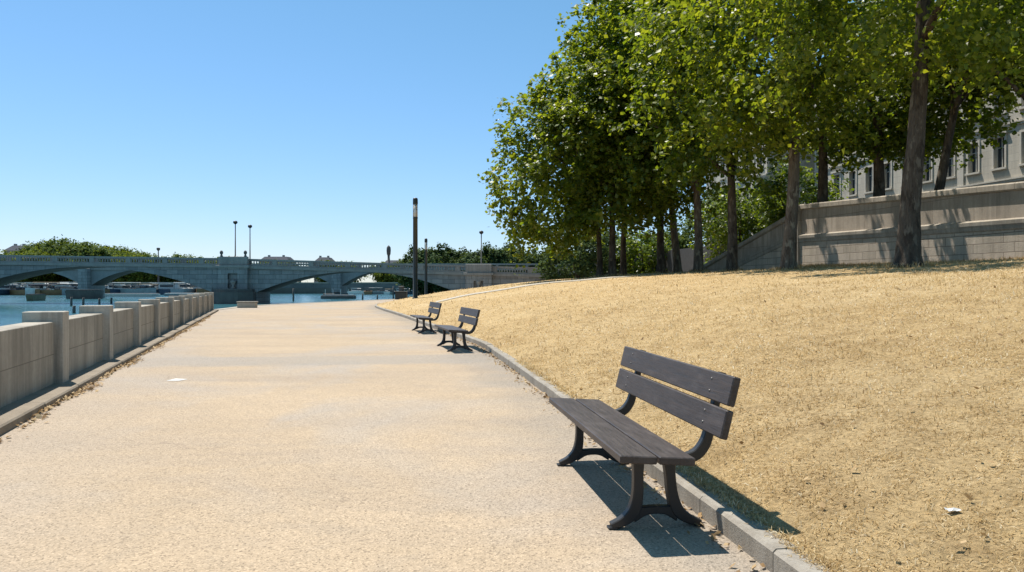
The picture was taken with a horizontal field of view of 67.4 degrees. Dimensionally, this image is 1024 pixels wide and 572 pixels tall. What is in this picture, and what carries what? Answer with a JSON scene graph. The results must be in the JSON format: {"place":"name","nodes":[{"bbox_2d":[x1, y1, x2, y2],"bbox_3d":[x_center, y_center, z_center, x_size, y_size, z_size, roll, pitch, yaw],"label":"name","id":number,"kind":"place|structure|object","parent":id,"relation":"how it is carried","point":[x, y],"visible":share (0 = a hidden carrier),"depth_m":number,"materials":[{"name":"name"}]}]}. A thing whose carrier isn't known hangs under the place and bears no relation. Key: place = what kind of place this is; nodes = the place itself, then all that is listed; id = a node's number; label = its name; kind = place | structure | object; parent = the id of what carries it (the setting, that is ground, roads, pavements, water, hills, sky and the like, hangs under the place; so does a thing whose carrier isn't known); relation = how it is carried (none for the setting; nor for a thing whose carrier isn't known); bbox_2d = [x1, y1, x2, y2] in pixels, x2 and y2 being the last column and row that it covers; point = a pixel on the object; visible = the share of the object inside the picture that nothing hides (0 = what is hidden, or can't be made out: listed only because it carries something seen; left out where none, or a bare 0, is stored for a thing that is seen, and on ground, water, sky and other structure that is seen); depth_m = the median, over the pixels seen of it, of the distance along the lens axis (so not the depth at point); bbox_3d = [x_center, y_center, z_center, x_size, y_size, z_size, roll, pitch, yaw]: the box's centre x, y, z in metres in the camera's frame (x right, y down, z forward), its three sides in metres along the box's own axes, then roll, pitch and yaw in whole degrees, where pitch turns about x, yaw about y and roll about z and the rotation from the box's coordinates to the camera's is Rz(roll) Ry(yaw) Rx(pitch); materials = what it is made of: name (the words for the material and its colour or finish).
{"place":"outdoors","nodes":[
{"label":"outdoors","id":0,"kind":"place"},
{"bbox_2d":[5,244,29,253],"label":"building","id":1,"kind":"structure","parent":0,"point":[13,248],"depth_m":301.02,"materials":[{"name":"grey"}]},
{"bbox_2d":[0,294,419,325],"bbox_3d":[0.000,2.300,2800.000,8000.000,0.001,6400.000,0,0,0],"label":"river water","id":2,"kind":"structure","parent":0,"point":[13,308],"depth_m":113.97,"materials":[{"name":"blue liquid"}]},
{"bbox_2d":[0,284,11,294],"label":"moored boat","id":3,"kind":"object","parent":2,"relation":"on","point":[4,289],"visible":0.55,"depth_m":194.08,"materials":[{"name":"blue"}]},
{"bbox_2d":[10,284,39,294],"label":"moored boat","id":4,"kind":"object","parent":2,"relation":"on","point":[19,292],"visible":0.56,"depth_m":192.96,"materials":[{"name":"metal"}]},
{"bbox_2d":[26,294,45,300],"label":"barge","id":5,"kind":"object","parent":2,"relation":"on","point":[35,297],"visible":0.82,"depth_m":118.99,"materials":[{"name":"metal"}]},
{"bbox_2d":[24,282,49,288],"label":"moored boat","id":6,"kind":"object","parent":2,"relation":"on","point":[44,286],"visible":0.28,"depth_m":203.34,"materials":[{"name":"grey"}]},
{"bbox_2d":[25,282,59,294],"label":"moored boat","id":7,"kind":"object","parent":2,"relation":"on","point":[30,290],"visible":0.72,"depth_m":193.26,"materials":[{"name":"metal"}]},
{"bbox_2d":[29,284,61,294],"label":"moored boat","id":8,"kind":"object","parent":2,"relation":"on","point":[56,291],"visible":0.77,"depth_m":193.21,"materials":[{"name":"metal"}]},
{"bbox_2d":[50,282,77,288],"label":"moored boat","id":9,"kind":"object","parent":2,"relation":"on","point":[63,284],"visible":0.16,"depth_m":203.90,"materials":[{"name":"grey"}]},
{"bbox_2d":[62,283,77,294],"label":"moored boat","id":10,"kind":"object","parent":2,"relation":"on","point":[69,288],"visible":0.4,"depth_m":193.86,"materials":[{"name":"metal"}]},
{"bbox_2d":[65,290,103,298],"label":"barge","id":11,"kind":"object","parent":2,"relation":"on","point":[86,294],"visible":0.82,"depth_m":136.50,"materials":[{"name":"metal"}]},
{"bbox_2d":[110,285,129,292],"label":"moored boat","id":12,"kind":"object","parent":2,"relation":"on","point":[117,288],"visible":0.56,"depth_m":202.67,"materials":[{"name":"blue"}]},
{"bbox_2d":[105,293,159,296],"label":"barge","id":13,"kind":"object","parent":2,"relation":"on","point":[132,294],"visible":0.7,"depth_m":166.45},
{"bbox_2d":[112,282,155,292],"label":"moored boat","id":14,"kind":"object","parent":2,"relation":"on","point":[140,289],"visible":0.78,"depth_m":201.23,"materials":[{"name":"metal"}]},
{"bbox_2d":[156,283,173,292],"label":"moored boat","id":15,"kind":"object","parent":2,"relation":"on","point":[165,285],"visible":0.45,"depth_m":204.09,"materials":[{"name":"grey"}]},
{"bbox_2d":[159,284,189,294],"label":"moored boat","id":16,"kind":"object","parent":2,"relation":"on","point":[164,291],"visible":0.35,"depth_m":204.23,"materials":[{"name":"grey"}]},
{"bbox_2d":[164,293,193,295],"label":"barge","id":17,"kind":"object","parent":2,"relation":"on","point":[171,294],"visible":0.33,"depth_m":178.47},
{"bbox_2d":[170,282,195,292],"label":"moored boat","id":18,"kind":"object","parent":2,"relation":"on","point":[174,290],"visible":0.37,"depth_m":198.73,"materials":[{"name":"metal"}]},
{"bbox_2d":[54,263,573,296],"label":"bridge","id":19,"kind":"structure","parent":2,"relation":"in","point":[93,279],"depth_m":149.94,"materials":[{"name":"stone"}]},
{"bbox_2d":[321,289,355,298],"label":"pontoon","id":20,"kind":"object","parent":2,"relation":"on","point":[340,296],"visible":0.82,"depth_m":138.50,"materials":[{"name":"stone"}]},
{"bbox_2d":[347,288,363,293],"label":"moored boat","id":21,"kind":"object","parent":2,"relation":"on","point":[355,291],"visible":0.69,"depth_m":214.20,"materials":[{"name":"grey"}]},
{"bbox_2d":[363,288,371,294],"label":"moored boat","id":22,"kind":"object","parent":2,"relation":"on","point":[367,291],"visible":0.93,"depth_m":206.57,"materials":[{"name":"metal"}]},
{"bbox_2d":[372,288,388,293],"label":"moored boat","id":23,"kind":"object","parent":2,"relation":"on","point":[381,291],"visible":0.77,"depth_m":214.35,"materials":[{"name":"metal"}]},
{"bbox_2d":[391,243,444,295],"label":"tree","id":24,"kind":"object","parent":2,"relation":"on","point":[403,279],"visible":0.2,"depth_m":183.55,"materials":[{"name":"green plant"}]},
{"bbox_2d":[405,243,452,293],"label":"tree","id":25,"kind":"object","parent":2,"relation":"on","point":[434,258],"visible":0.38,"depth_m":183.07,"materials":[{"name":"green plant"}]},
{"bbox_2d":[433,243,455,290],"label":"tree","id":26,"kind":"object","parent":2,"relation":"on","point":[444,244],"visible":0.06,"depth_m":196.67,"materials":[{"name":"green plant"}]},
{"bbox_2d":[444,246,463,290],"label":"tree","id":27,"kind":"object","parent":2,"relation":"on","point":[455,255],"visible":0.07,"depth_m":195.52,"materials":[{"name":"green plant"}]},
{"bbox_2d":[450,247,472,262],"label":"tree","id":28,"kind":"object","parent":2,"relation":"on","point":[464,252],"visible":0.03,"depth_m":195.49,"materials":[{"name":"green plant"}]},
{"bbox_2d":[478,241,520,271],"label":"tree","id":29,"kind":"object","parent":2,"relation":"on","point":[493,256],"visible":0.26,"depth_m":184.62,"materials":[{"name":"green plant"}]},
{"bbox_2d":[494,246,528,272],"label":"tree","id":30,"kind":"object","parent":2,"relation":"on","point":[510,253],"visible":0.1,"depth_m":188.49,"materials":[{"name":"green plant"}]},
{"bbox_2d":[13,282,408,287],"bbox_3d":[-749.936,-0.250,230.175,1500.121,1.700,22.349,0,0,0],"label":"quay wall","id":31,"kind":"structure","parent":0,"point":[351,285],"depth_m":230.63,"materials":[{"name":"stone"}]},
{"bbox_2d":[262,255,292,262],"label":"building","id":32,"kind":"structure","parent":0,"point":[283,257],"depth_m":322.40,"materials":[{"name":"grey"}]},
{"bbox_2d":[314,256,333,281],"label":"building","id":33,"kind":"structure","parent":0,"point":[324,258],"depth_m":332.15,"materials":[{"name":"grey"}]},
{"bbox_2d":[270,288,409,293],"bbox_3d":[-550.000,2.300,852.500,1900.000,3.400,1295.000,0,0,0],"label":"bank","id":34,"kind":"structure","parent":0,"point":[301,291],"depth_m":231.21,"materials":[{"name":"stone"}]},
{"bbox_2d":[1,249,21,260],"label":"tree","id":35,"kind":"object","parent":34,"relation":"on","point":[16,252],"visible":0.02,"depth_m":263.38,"materials":[{"name":"green plant"}]},
{"bbox_2d":[10,239,45,254],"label":"tree","id":36,"kind":"object","parent":34,"relation":"on","point":[34,245],"visible":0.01,"depth_m":265.92,"materials":[{"name":"green plant"}]},
{"bbox_2d":[12,247,57,281],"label":"tree","id":37,"kind":"object","parent":34,"relation":"on","point":[45,278],"visible":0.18,"depth_m":242.14,"materials":[{"name":"green plant"}]},
{"bbox_2d":[20,238,61,281],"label":"tree","id":38,"kind":"object","parent":34,"relation":"on","point":[32,246],"visible":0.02,"depth_m":264.81,"materials":[{"name":"green plant"}]},
{"bbox_2d":[22,234,78,281],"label":"tree","id":39,"kind":"object","parent":34,"relation":"on","point":[62,242],"visible":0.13,"depth_m":251.78,"materials":[{"name":"green plant"}]},
{"bbox_2d":[43,238,115,281],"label":"tree","id":40,"kind":"object","parent":34,"relation":"on","point":[85,249],"visible":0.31,"depth_m":238.63,"materials":[{"name":"green plant"}]},
{"bbox_2d":[66,243,120,281],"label":"tree","id":41,"kind":"object","parent":34,"relation":"on","point":[102,248],"visible":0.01,"depth_m":251.73,"materials":[{"name":"green plant"}]},
{"bbox_2d":[110,246,137,255],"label":"tree","id":42,"kind":"object","parent":34,"relation":"on","point":[121,249],"visible":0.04,"depth_m":259.45,"materials":[{"name":"green plant"}]},
{"bbox_2d":[111,249,156,281],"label":"tree","id":43,"kind":"object","parent":34,"relation":"on","point":[131,277],"visible":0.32,"depth_m":239.74,"materials":[{"name":"green plant"}]},
{"bbox_2d":[121,249,164,281],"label":"tree","id":44,"kind":"object","parent":34,"relation":"on","point":[142,253],"visible":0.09,"depth_m":246.78,"materials":[{"name":"green plant"}]},
{"bbox_2d":[153,252,190,281],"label":"tree","id":45,"kind":"object","parent":34,"relation":"on","point":[167,279],"visible":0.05,"depth_m":248.09,"materials":[{"name":"green plant"}]},
{"bbox_2d":[307,259,338,281],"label":"tree","id":46,"kind":"object","parent":34,"relation":"on","point":[320,279],"visible":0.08,"depth_m":265.53,"materials":[{"name":"green plant"}]},
{"bbox_2d":[370,261,399,281],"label":"tree","id":47,"kind":"object","parent":34,"relation":"on","point":[383,277],"visible":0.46,"depth_m":262.11,"materials":[{"name":"green plant"}]},
{"bbox_2d":[0,299,769,571],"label":"path","id":48,"kind":"structure","parent":0,"point":[357,436],"depth_m":6.24,"materials":[{"name":"beige concrete"}]},
{"bbox_2d":[0,315,210,442],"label":"leaf litter","id":49,"kind":"object","parent":48,"relation":"on","point":[91,387],"visible":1,"depth_m":11.46,"materials":[{"name":"brown plant"}]},
{"bbox_2d":[0,292,218,435],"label":"stone parapet","id":50,"kind":"structure","parent":48,"relation":"on","point":[49,358],"depth_m":12.08,"materials":[{"name":"concrete"}]},
{"bbox_2d":[236,301,257,307],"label":"stone block","id":51,"kind":"structure","parent":48,"relation":"on","point":[246,304],"depth_m":52.70,"materials":[{"name":"grey stone"}]},
{"bbox_2d":[394,286,407,298],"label":"quay bin","id":52,"kind":"object","parent":48,"relation":"on","point":[401,293],"visible":0.91,"depth_m":85.40,"materials":[{"name":"paint"}]},
{"bbox_2d":[410,302,441,333],"bbox_3d":[-2.813,1.016,25.128,0.770,0.966,2.350,0,0,-14],"label":"park bench","id":53,"kind":"object","parent":48,"relation":"on","point":[431,310],"visible":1,"depth_m":24.44,"materials":[{"name":"wood"}]},
{"bbox_2d":[434,307,479,351],"bbox_3d":[-1.320,1.016,18.427,0.770,0.966,2.350,0,0,-13],"label":"park bench","id":54,"kind":"object","parent":48,"relation":"on","point":[462,319],"visible":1,"depth_m":17.88,"materials":[{"name":"wood"}]},
{"bbox_2d":[549,346,740,529],"bbox_3d":[0.854,1.016,5.627,0.770,0.966,2.350,0,0,-7],"label":"park bench","id":55,"kind":"object","parent":48,"relation":"on","point":[617,435],"visible":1,"depth_m":5.01,"materials":[{"name":"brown wood"}]},
{"bbox_2d":[386,245,390,262],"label":"water tower","id":56,"kind":"structure","parent":0,"point":[388,250],"depth_m":325.49,"materials":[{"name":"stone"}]},
{"bbox_2d":[0,0,935,281],"label":"sky","id":57,"kind":"structure","parent":0,"point":[316,126],"materials":[{"name":"blue"}]},
{"bbox_2d":[453,246,491,270],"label":"tree","id":58,"kind":"object","parent":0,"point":[468,257],"visible":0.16,"depth_m":184.12,"materials":[{"name":"green plant"}]},
{"bbox_2d":[628,242,740,272],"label":"wall","id":59,"kind":"structure","parent":0,"point":[687,256],"depth_m":76.51,"materials":[{"name":"concrete"}]},
{"bbox_2d":[684,181,785,263],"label":"bush","id":60,"kind":"object","parent":59,"relation":"on","point":[716,230],"visible":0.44,"depth_m":66.45,"materials":[{"name":"green plant"}]},
{"bbox_2d":[706,81,814,245],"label":"corner building","id":61,"kind":"structure","parent":59,"relation":"on","point":[803,163],"depth_m":81.92,"materials":[{"name":"stone"}]},
{"bbox_2d":[738,153,854,228],"bbox_3d":[22.410,-6.403,59.945,8.572,8.434,8.577,0,0,-38],"label":"bush","id":62,"kind":"object","parent":59,"relation":"on","point":[779,212],"visible":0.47,"depth_m":59.23,"materials":[{"name":"green plant"}]},
{"bbox_2d":[797,205,801,264],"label":"wall pier","id":63,"kind":"structure","parent":59,"relation":"on","point":[798,233],"depth_m":47.99,"materials":[{"name":"stone"}]},
{"bbox_2d":[750,0,948,202],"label":"plane tree","id":64,"kind":"object","parent":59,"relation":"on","point":[822,167],"visible":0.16,"depth_m":48.09,"materials":[{"name":"green plant"}]},
{"bbox_2d":[815,0,1022,196],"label":"plane tree","id":65,"kind":"object","parent":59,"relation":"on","point":[988,127],"visible":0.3,"depth_m":44.26,"materials":[{"name":"green plant"}]},
{"bbox_2d":[875,0,1023,190],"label":"plane tree","id":66,"kind":"object","parent":59,"relation":"on","point":[954,104],"visible":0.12,"depth_m":40.65,"materials":[{"name":"green plant"}]},
{"bbox_2d":[876,0,1023,99],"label":"plane tree","id":67,"kind":"object","parent":59,"relation":"on","point":[1007,79],"visible":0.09,"depth_m":36.84,"materials":[{"name":"green plant"}]},
{"bbox_2d":[377,255,1023,571],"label":"lawn","id":68,"kind":"structure","parent":0,"point":[788,522],"depth_m":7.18,"materials":[{"name":"beige plant"}]},
{"bbox_2d":[412,198,417,298],"bbox_3d":[-6.671,-2.473,53.000,0.412,7.246,0.412,0,0,0],"label":"lamp post","id":69,"kind":"object","parent":68,"relation":"on","point":[415,247],"visible":0.92,"depth_m":52.87,"materials":[{"name":"metal"}]},
{"bbox_2d":[424,238,427,294],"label":"lamp post","id":70,"kind":"object","parent":68,"relation":"on","point":[425,241],"visible":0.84,"depth_m":89.85,"materials":[{"name":"metal"}]},
{"bbox_2d":[436,276,629,302],"bbox_3d":[1.384,0.213,45.543,12.347,1.653,1.542,0,0,-19],"label":"lawn footpath edging","id":71,"kind":"object","parent":68,"relation":"on","point":[526,285],"visible":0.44,"depth_m":45.41,"materials":[{"name":"stone"}]},
{"bbox_2d":[477,84,630,276],"bbox_3d":[3.402,-7.946,57.300,12.000,15.167,13.231,0,0,0],"label":"plane tree","id":72,"kind":"object","parent":68,"relation":"on","point":[525,227],"visible":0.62,"depth_m":55.45,"materials":[{"name":"green plant"}]},
{"bbox_2d":[515,26,663,275],"bbox_3d":[6.122,-10.234,57.351,10.991,19.733,11.372,0,0,32],"label":"plane tree","id":73,"kind":"object","parent":68,"relation":"on","point":[592,216],"visible":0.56,"depth_m":54.89,"materials":[{"name":"green plant"}]},
{"bbox_2d":[524,0,675,274],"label":"plane tree","id":74,"kind":"object","parent":68,"relation":"on","point":[623,265],"visible":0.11,"depth_m":61.80,"materials":[{"name":"green plant"}]},
{"bbox_2d":[560,0,725,272],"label":"plane tree","id":75,"kind":"object","parent":68,"relation":"on","point":[661,266],"visible":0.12,"depth_m":56.70,"materials":[{"name":"green plant"}]},
{"bbox_2d":[572,1,718,272],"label":"plane tree","id":76,"kind":"object","parent":68,"relation":"on","point":[677,265],"visible":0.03,"depth_m":61.74,"materials":[{"name":"green plant"}]},
{"bbox_2d":[569,0,734,271],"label":"plane tree","id":77,"kind":"object","parent":68,"relation":"on","point":[638,175],"visible":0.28,"depth_m":53.76,"materials":[{"name":"green plant"}]},
{"bbox_2d":[607,0,786,270],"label":"plane tree","id":78,"kind":"object","parent":68,"relation":"on","point":[685,174],"visible":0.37,"depth_m":47.30,"materials":[{"name":"green plant"}]},
{"bbox_2d":[438,272,1023,571],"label":"scattered dead leaves","id":79,"kind":"object","parent":68,"relation":"on","point":[822,504],"visible":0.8,"depth_m":6.22,"materials":[{"name":"brown plant"}]},
{"bbox_2d":[704,217,784,270],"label":"stair wall","id":80,"kind":"structure","parent":68,"relation":"on","point":[761,249],"depth_m":52.74,"materials":[{"name":"stone"}]},
{"bbox_2d":[614,0,898,269],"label":"plane tree","id":81,"kind":"object","parent":68,"relation":"on","point":[782,136],"visible":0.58,"depth_m":37.00,"materials":[{"name":"green plant"}]},
{"bbox_2d":[671,0,1023,267],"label":"plane tree","id":82,"kind":"object","parent":68,"relation":"on","point":[970,47],"visible":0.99,"depth_m":26.81,"materials":[{"name":"green plant"}]},
{"bbox_2d":[798,181,1023,265],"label":"retaining wall","id":83,"kind":"structure","parent":68,"relation":"on","point":[986,222],"depth_m":37.14,"materials":[{"name":"stone"}]},
{"bbox_2d":[814,55,1023,200],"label":"stone building","id":84,"kind":"structure","parent":0,"point":[999,165],"depth_m":59.10,"materials":[{"name":"stone"}]},
{"bbox_2d":[831,170,841,198],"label":"window","id":85,"kind":"structure","parent":84,"relation":"in","point":[836,173],"depth_m":75.30,"materials":[{"name":"stone"}]},
{"bbox_2d":[847,169,857,196],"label":"window","id":86,"kind":"structure","parent":84,"relation":"in","point":[854,175],"depth_m":73.07,"materials":[{"name":"stone"}]},
{"bbox_2d":[863,165,872,193],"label":"window","id":87,"kind":"structure","parent":84,"relation":"in","point":[870,171],"depth_m":70.79,"materials":[{"name":"stone"}]},
{"bbox_2d":[884,160,892,189],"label":"window","id":88,"kind":"structure","parent":84,"relation":"in","point":[889,170],"depth_m":68.16,"materials":[{"name":"stone"}]},
{"bbox_2d":[922,151,933,183],"bbox_3d":[34.335,-9.770,63.371,0.490,2.540,1.407,0,0,-12],"label":"window","id":89,"kind":"structure","parent":84,"relation":"in","point":[929,175],"depth_m":63.41,"materials":[{"name":"stone"}]},
{"bbox_2d":[946,148,955,178],"bbox_3d":[34.819,-9.770,61.002,0.490,2.540,1.407,0,0,-12],"label":"window","id":90,"kind":"structure","parent":84,"relation":"in","point":[951,173],"depth_m":61.00,"materials":[{"name":"stone"}]},
{"bbox_2d":[964,140,980,175],"bbox_3d":[35.302,-9.770,58.634,0.490,2.540,1.407,0,0,-12],"label":"window","id":91,"kind":"structure","parent":84,"relation":"in","point":[975,165],"depth_m":58.82,"materials":[{"name":"stone"}]},
{"bbox_2d":[989,131,1007,170],"bbox_3d":[35.770,-9.870,56.263,0.520,2.740,1.567,0,0,-12],"label":"window","id":92,"kind":"structure","parent":84,"relation":"in","point":[1001,153],"depth_m":56.45,"materials":[{"name":"stone"}]},
{"bbox_2d":[1017,129,1023,165],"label":"window","id":93,"kind":"structure","parent":84,"relation":"in","point":[1020,131],"depth_m":54.40,"materials":[{"name":"stone"}]},
{"bbox_3d":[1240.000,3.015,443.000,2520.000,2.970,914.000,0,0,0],"label":"ground","id":94,"kind":"structure","parent":0,"visible":0},
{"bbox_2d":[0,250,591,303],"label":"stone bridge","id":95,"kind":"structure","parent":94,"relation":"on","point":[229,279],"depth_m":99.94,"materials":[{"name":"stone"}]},
{"bbox_2d":[248,225,251,263],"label":"street lamp","id":96,"kind":"object","parent":95,"relation":"on","point":[249,226],"visible":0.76,"depth_m":104.35,"materials":[{"name":"metal"}]},
{"bbox_2d":[219,299,391,309],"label":"quay edge","id":97,"kind":"object","parent":94,"relation":"on","point":[301,303],"visible":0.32,"depth_m":65.27,"materials":[{"name":"stone"}]},
{"bbox_2d":[523,249,541,272],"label":"tree","id":98,"kind":"object","parent":94,"relation":"on","point":[536,254],"visible":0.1,"depth_m":191.27,"materials":[{"name":"green plant"}]},
{"bbox_2d":[523,250,543,266],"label":"tree","id":99,"kind":"object","parent":94,"relation":"on","point":[534,261],"visible":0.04,"depth_m":189.94,"materials":[{"name":"green plant"}]},
{"bbox_2d":[532,231,620,280],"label":"bush","id":100,"kind":"object","parent":94,"relation":"on","point":[581,269],"visible":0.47,"depth_m":79.92,"materials":[{"name":"green plant"}]},
{"bbox_2d":[375,303,829,571],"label":"kerb","id":101,"kind":"structure","parent":94,"relation":"on","point":[770,552],"depth_m":4.70,"materials":[{"name":"concrete"}]},
{"bbox_2d":[563,220,644,277],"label":"bush","id":102,"kind":"object","parent":94,"relation":"on","point":[607,227],"visible":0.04,"depth_m":90.68,"materials":[{"name":"green plant"}]},
{"bbox_2d":[603,228,671,273],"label":"bush","id":103,"kind":"object","parent":94,"relation":"on","point":[642,266],"visible":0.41,"depth_m":82.19,"materials":[{"name":"green plant"}]},
{"bbox_2d":[636,227,693,253],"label":"bush","id":104,"kind":"object","parent":94,"relation":"on","point":[668,239],"depth_m":93.73,"materials":[{"name":"green plant"}]},
{"bbox_2d":[656,184,744,249],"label":"bush","id":105,"kind":"object","parent":94,"relation":"on","point":[687,224],"visible":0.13,"depth_m":87.27,"materials":[{"name":"green plant"}]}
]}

